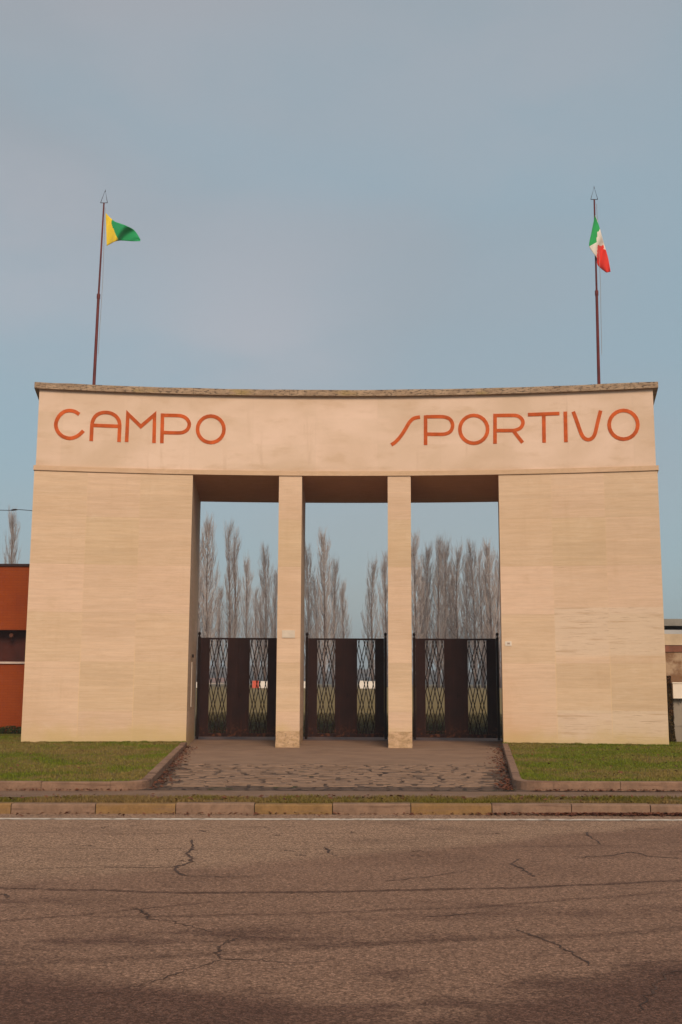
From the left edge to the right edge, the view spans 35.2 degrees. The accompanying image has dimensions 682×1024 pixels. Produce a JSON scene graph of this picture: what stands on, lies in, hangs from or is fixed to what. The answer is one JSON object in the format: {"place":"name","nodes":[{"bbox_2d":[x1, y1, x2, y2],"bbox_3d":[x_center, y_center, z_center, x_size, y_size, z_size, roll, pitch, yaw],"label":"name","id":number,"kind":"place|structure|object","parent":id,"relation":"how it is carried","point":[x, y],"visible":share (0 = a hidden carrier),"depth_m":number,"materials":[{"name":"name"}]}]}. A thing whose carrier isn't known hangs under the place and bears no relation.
{"place":"outdoors","nodes":[
{"label":"outdoors","id":0,"kind":"place"},
{"bbox_2d":[0,564,29,733],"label":"brick building","id":1,"kind":"structure","parent":0,"point":[14,582],"depth_m":32.09,"materials":[{"name":"brick"}]},
{"bbox_2d":[0,509,31,510],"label":"overhead cable","id":2,"kind":"object","parent":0,"point":[14,510],"visible":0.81,"depth_m":34.38,"materials":[{"name":"metal"}]},
{"bbox_2d":[0,734,180,780],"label":"lawn","id":3,"kind":"structure","parent":0,"point":[59,754],"depth_m":20.80,"materials":[{"name":"green plant"}]},
{"bbox_2d":[0,740,185,743],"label":"grass","id":4,"kind":"structure","parent":3,"relation":"on","point":[30,742],"depth_m":26.36,"materials":[{"name":"green plant"}]},
{"bbox_2d":[209,678,226,683],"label":"farmhouse","id":5,"kind":"object","parent":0,"point":[221,682],"visible":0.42,"depth_m":353.65,"materials":[{"name":"ceramic"}]},
{"bbox_2d":[169,736,508,764],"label":"entrance floor","id":6,"kind":"structure","parent":0,"point":[309,750],"depth_m":25.16,"materials":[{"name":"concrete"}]},
{"bbox_2d":[150,746,513,789],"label":"fallen leaves","id":7,"kind":"object","parent":6,"relation":"on","point":[508,786],"visible":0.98,"depth_m":19.08,"materials":[{"name":"brown plant"}]},
{"bbox_2d":[0,814,681,1023],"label":"road","id":8,"kind":"structure","parent":0,"point":[340,921],"depth_m":7.94,"materials":[{"name":"grey asphalt"}]},
{"bbox_2d":[0,802,681,814],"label":"kerb","id":9,"kind":"structure","parent":8,"relation":"on","point":[243,808],"depth_m":14.32,"materials":[{"name":"grey concrete"}]},
{"bbox_2d":[0,818,681,820],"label":"edge line","id":10,"kind":"object","parent":8,"relation":"on","point":[309,819],"visible":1,"depth_m":13.76,"materials":[{"name":"white paint"}]},
{"bbox_2d":[11,811,681,816],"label":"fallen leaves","id":11,"kind":"object","parent":8,"relation":"on","point":[661,814],"visible":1,"depth_m":14.25,"materials":[{"name":"brown plant"}]},
{"bbox_2d":[0,790,681,797],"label":"pavement","id":12,"kind":"structure","parent":0,"point":[467,794],"depth_m":15.74,"materials":[{"name":"concrete"}]},
{"bbox_2d":[6,788,681,791],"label":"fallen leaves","id":13,"kind":"object","parent":12,"relation":"on","point":[534,790],"visible":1,"depth_m":16.10,"materials":[{"name":"brown plant"}]},
{"bbox_2d":[0,0,681,671],"label":"sky","id":14,"kind":"structure","parent":0,"point":[315,194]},
{"bbox_2d":[195,684,501,813],"bbox_3d":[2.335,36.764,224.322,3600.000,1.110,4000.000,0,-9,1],"label":"ground","id":15,"kind":"structure","parent":0,"point":[325,704],"depth_m":75.80,"materials":[{"name":"green plant"}]},
{"bbox_2d":[0,726,21,733],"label":"hedge","id":16,"kind":"object","parent":15,"relation":"on","point":[14,730],"visible":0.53,"depth_m":30.99,"materials":[{"name":"green plant"}]},
{"bbox_2d":[2,505,20,563],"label":"poplar tree","id":17,"kind":"object","parent":15,"relation":"on","point":[14,546],"visible":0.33,"depth_m":98.32,"materials":[{"name":"grey plant"}]},
{"bbox_2d":[0,742,186,790],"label":"lawn kerb","id":18,"kind":"structure","parent":15,"relation":"on","point":[152,775],"depth_m":15.98,"materials":[{"name":"concrete"}]},
{"bbox_2d":[196,542,212,681],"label":"poplar tree","id":19,"kind":"object","parent":15,"relation":"on","point":[200,582],"visible":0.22,"depth_m":162.27,"materials":[{"name":"grey plant"}]},
{"bbox_2d":[198,513,222,670],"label":"poplar tree","id":20,"kind":"object","parent":15,"relation":"on","point":[207,630],"visible":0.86,"depth_m":149.49,"materials":[{"name":"grey plant"}]},
{"bbox_2d":[212,585,225,685],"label":"poplar tree","id":21,"kind":"object","parent":15,"relation":"on","point":[218,662],"visible":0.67,"depth_m":196.25,"materials":[{"name":"grey plant"}]},
{"bbox_2d":[220,519,243,686],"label":"poplar tree","id":22,"kind":"object","parent":15,"relation":"on","point":[233,616],"visible":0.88,"depth_m":149.87,"materials":[{"name":"grey plant"}]},
{"bbox_2d":[238,550,254,662],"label":"poplar tree","id":23,"kind":"object","parent":15,"relation":"on","point":[247,598],"visible":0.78,"depth_m":162.47,"materials":[{"name":"grey plant"}]},
{"bbox_2d":[252,681,258,687],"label":"advertising board","id":24,"kind":"object","parent":15,"relation":"on","point":[253,684],"visible":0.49,"depth_m":137.68,"materials":[{"name":"metal"}]},
{"bbox_2d":[251,588,264,680],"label":"poplar tree","id":25,"kind":"object","parent":15,"relation":"on","point":[254,642],"visible":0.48,"depth_m":201.15,"materials":[{"name":"grey plant"}]},
{"bbox_2d":[259,681,266,687],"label":"advertising board","id":26,"kind":"object","parent":15,"relation":"on","point":[262,683],"visible":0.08,"depth_m":137.67,"materials":[{"name":"metal"}]},
{"bbox_2d":[252,541,276,680],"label":"poplar tree","id":27,"kind":"object","parent":15,"relation":"on","point":[265,562],"visible":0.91,"depth_m":153.12,"materials":[{"name":"grey plant"}]},
{"bbox_2d":[267,567,277,637],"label":"poplar tree","id":28,"kind":"object","parent":15,"relation":"on","point":[275,589],"visible":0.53,"depth_m":167.15,"materials":[{"name":"grey plant"}]},
{"bbox_2d":[304,541,320,668],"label":"poplar tree","id":29,"kind":"object","parent":15,"relation":"on","point":[308,605],"visible":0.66,"depth_m":153.35,"materials":[{"name":"grey plant"}]},
{"bbox_2d":[309,579,323,674],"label":"poplar tree","id":30,"kind":"object","parent":15,"relation":"on","point":[316,610],"visible":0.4,"depth_m":198.85,"materials":[{"name":"grey plant"}]},
{"bbox_2d":[311,526,337,686],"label":"poplar tree","id":31,"kind":"object","parent":15,"relation":"on","point":[325,614],"visible":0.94,"depth_m":149.02,"materials":[{"name":"grey plant"}]},
{"bbox_2d":[164,763,501,786],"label":"setts","id":32,"kind":"structure","parent":15,"relation":"on","point":[456,778],"depth_m":18.56,"materials":[{"name":"stone"}]},
{"bbox_2d":[327,559,343,685],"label":"poplar tree","id":33,"kind":"object","parent":15,"relation":"on","point":[334,573],"visible":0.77,"depth_m":161.72,"materials":[{"name":"grey plant"}]},
{"bbox_2d":[0,793,681,803],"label":"verge","id":34,"kind":"structure","parent":15,"relation":"on","point":[555,801],"depth_m":14.75,"materials":[{"name":"green plant"}]},
{"bbox_2d":[0,743,681,800],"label":"fallen leaves","id":35,"kind":"object","parent":34,"relation":"on","point":[390,795],"visible":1,"depth_m":14.99,"materials":[{"name":"brown plant"}]},
{"bbox_2d":[336,577,352,637],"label":"poplar tree","id":36,"kind":"object","parent":15,"relation":"on","point":[343,608],"visible":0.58,"depth_m":166.75,"materials":[{"name":"grey plant"}]},
{"bbox_2d":[21,382,668,747],"bbox_3d":[0.130,1.653,29.102,17.544,9.242,5.223,0,-9,1],"label":"monumental gateway","id":37,"kind":"object","parent":15,"relation":"on","point":[128,480],"visible":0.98,"depth_m":27.21,"materials":[{"name":"stone"}]},
{"bbox_2d":[92,190,107,384],"bbox_3d":[-6.640,-5.997,29.364,0.270,5.952,0.270,9,-12,-44],"label":"flagpole","id":38,"kind":"object","parent":37,"relation":"on","point":[96,338],"visible":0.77,"depth_m":29.26,"materials":[{"name":"metal"}]},
{"bbox_2d":[106,214,139,245],"bbox_3d":[-5.980,-7.760,29.522,1.000,0.958,0.228,0,-9,1],"label":"flag","id":39,"kind":"object","parent":38,"relation":"attached to","point":[115,231],"visible":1,"depth_m":29.54,"materials":[{"name":"green fabric"}]},
{"bbox_2d":[196,632,276,738],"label":"iron gate","id":40,"kind":"structure","parent":37,"relation":"attached to","point":[237,714],"depth_m":30.56,"materials":[{"name":"black metal"}]},
{"bbox_2d":[305,632,386,738],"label":"iron gate","id":41,"kind":"structure","parent":37,"relation":"attached to","point":[345,688],"depth_m":30.61,"materials":[{"name":"black metal"}]},
{"bbox_2d":[413,633,499,739],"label":"iron gate","id":42,"kind":"structure","parent":37,"relation":"attached to","point":[455,687],"depth_m":30.45,"materials":[{"name":"black metal"}]},
{"bbox_2d":[591,188,601,383],"bbox_3d":[6.903,-6.006,29.196,0.270,6.026,0.270,9,-12,-44],"label":"flagpole","id":43,"kind":"object","parent":37,"relation":"on","point":[597,338],"visible":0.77,"depth_m":29.04,"materials":[{"name":"metal"}]},
{"bbox_2d":[589,216,610,272],"bbox_3d":[7.016,-7.298,29.320,0.552,1.668,0.232,0,-9,1],"label":"flag","id":44,"kind":"object","parent":43,"relation":"attached to","point":[597,246],"visible":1,"depth_m":29.27,"materials":[{"name":"multicoloured fabric"}]},
{"bbox_2d":[209,665,496,684],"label":"hedge","id":45,"kind":"object","parent":15,"relation":"on","point":[359,674],"visible":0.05,"depth_m":446.55,"materials":[{"name":"plant"}]},
{"bbox_2d":[359,681,366,688],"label":"advertising board","id":46,"kind":"object","parent":15,"relation":"on","point":[361,684],"visible":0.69,"depth_m":137.51,"materials":[{"name":"metal"}]},
{"bbox_2d":[368,681,374,688],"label":"advertising board","id":47,"kind":"object","parent":15,"relation":"on","point":[370,684],"visible":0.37,"depth_m":137.50,"materials":[{"name":"metal"}]},
{"bbox_2d":[361,553,382,680],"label":"poplar tree","id":48,"kind":"object","parent":15,"relation":"on","point":[370,626],"visible":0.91,"depth_m":156.70,"materials":[{"name":"grey plant"}]},
{"bbox_2d":[376,548,387,686],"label":"poplar tree","id":49,"kind":"object","parent":15,"relation":"on","point":[384,577],"visible":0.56,"depth_m":158.90,"materials":[{"name":"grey plant"}]},
{"bbox_2d":[411,527,430,667],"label":"poplar tree","id":50,"kind":"object","parent":15,"relation":"on","point":[416,627],"visible":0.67,"depth_m":150.98,"materials":[{"name":"grey plant"}]},
{"bbox_2d":[413,565,429,638],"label":"poplar tree","id":51,"kind":"object","parent":15,"relation":"on","point":[420,598],"visible":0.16,"depth_m":187.21,"materials":[{"name":"grey plant"}]},
{"bbox_2d":[414,541,436,687],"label":"poplar tree","id":52,"kind":"object","parent":15,"relation":"on","point":[426,568],"visible":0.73,"depth_m":153.03,"materials":[{"name":"grey plant"}]},
{"bbox_2d":[426,536,449,687],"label":"poplar tree","id":53,"kind":"object","parent":15,"relation":"on","point":[438,623],"visible":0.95,"depth_m":150.75,"materials":[{"name":"grey plant"}]},
{"bbox_2d":[434,535,455,686],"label":"poplar tree","id":54,"kind":"object","parent":15,"relation":"on","point":[446,554],"visible":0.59,"depth_m":153.86,"materials":[{"name":"grey plant"}]},
{"bbox_2d":[446,562,459,638],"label":"poplar tree","id":55,"kind":"object","parent":15,"relation":"on","point":[449,599],"visible":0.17,"depth_m":177.19,"materials":[{"name":"grey plant"}]},
{"bbox_2d":[445,536,469,642],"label":"poplar tree","id":56,"kind":"object","parent":15,"relation":"on","point":[458,592],"visible":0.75,"depth_m":152.84,"materials":[{"name":"grey plant"}]},
{"bbox_2d":[457,552,472,673],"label":"poplar tree","id":57,"kind":"object","parent":15,"relation":"on","point":[463,580],"visible":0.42,"depth_m":164.90,"materials":[{"name":"grey plant"}]},
{"bbox_2d":[459,536,486,687],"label":"poplar tree","id":58,"kind":"object","parent":15,"relation":"on","point":[473,591],"visible":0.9,"depth_m":149.70,"materials":[{"name":"grey plant"}]},
{"bbox_2d":[475,550,495,687],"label":"poplar tree","id":59,"kind":"object","parent":15,"relation":"on","point":[481,611],"visible":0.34,"depth_m":156.53,"materials":[{"name":"grey plant"}]},
{"bbox_2d":[479,538,500,661],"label":"poplar tree","id":60,"kind":"object","parent":15,"relation":"on","point":[489,592],"visible":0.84,"depth_m":150.79,"materials":[{"name":"grey plant"}]},
{"bbox_2d":[485,553,500,687],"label":"poplar tree","id":61,"kind":"object","parent":15,"relation":"on","point":[498,598],"visible":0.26,"depth_m":154.32,"materials":[{"name":"grey plant"}]},
{"bbox_2d":[503,743,681,790],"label":"lawn kerb","id":62,"kind":"structure","parent":15,"relation":"on","point":[518,781],"depth_m":16.23,"materials":[{"name":"concrete"}]},
{"bbox_2d":[664,634,681,728],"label":"side wall","id":63,"kind":"structure","parent":15,"relation":"on","point":[673,650],"depth_m":28.07,"materials":[{"name":"beige paint"}]},
{"bbox_2d":[673,698,681,741],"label":"utility cabinet","id":64,"kind":"object","parent":63,"relation":"attached to","point":[677,706],"visible":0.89,"depth_m":27.71,"materials":[{"name":"grey paint"}]},
{"bbox_2d":[671,682,681,702],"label":"meter box","id":65,"kind":"object","parent":64,"relation":"attached to","point":[676,687],"visible":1,"depth_m":27.66,"materials":[{"name":"white paint"}]},
{"bbox_2d":[664,619,681,633],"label":"flat roofed shed","id":66,"kind":"structure","parent":15,"relation":"on","point":[672,626],"depth_m":30.64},
{"bbox_2d":[195,712,501,737],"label":"grass","id":67,"kind":"structure","parent":0,"point":[221,724],"depth_m":40.65,"materials":[{"name":"green plant"}]},
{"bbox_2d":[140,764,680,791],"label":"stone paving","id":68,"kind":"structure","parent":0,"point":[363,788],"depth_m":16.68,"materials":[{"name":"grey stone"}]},
{"bbox_2d":[500,736,681,780],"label":"lawn","id":69,"kind":"structure","parent":0,"point":[587,770],"depth_m":20.11,"materials":[{"name":"green plant"}]},
{"bbox_2d":[503,742,681,746],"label":"grass","id":70,"kind":"structure","parent":69,"relation":"on","point":[575,743],"depth_m":26.12,"materials":[{"name":"green plant"}]},
{"bbox_2d":[666,675,676,741],"bbox_3d":[8.508,5.088,27.745,0.207,1.752,0.213,0,-9,1],"label":"climbing plant","id":71,"kind":"object","parent":69,"relation":"on","point":[671,717],"visible":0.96,"depth_m":27.68,"materials":[{"name":"green plant"}]}
]}

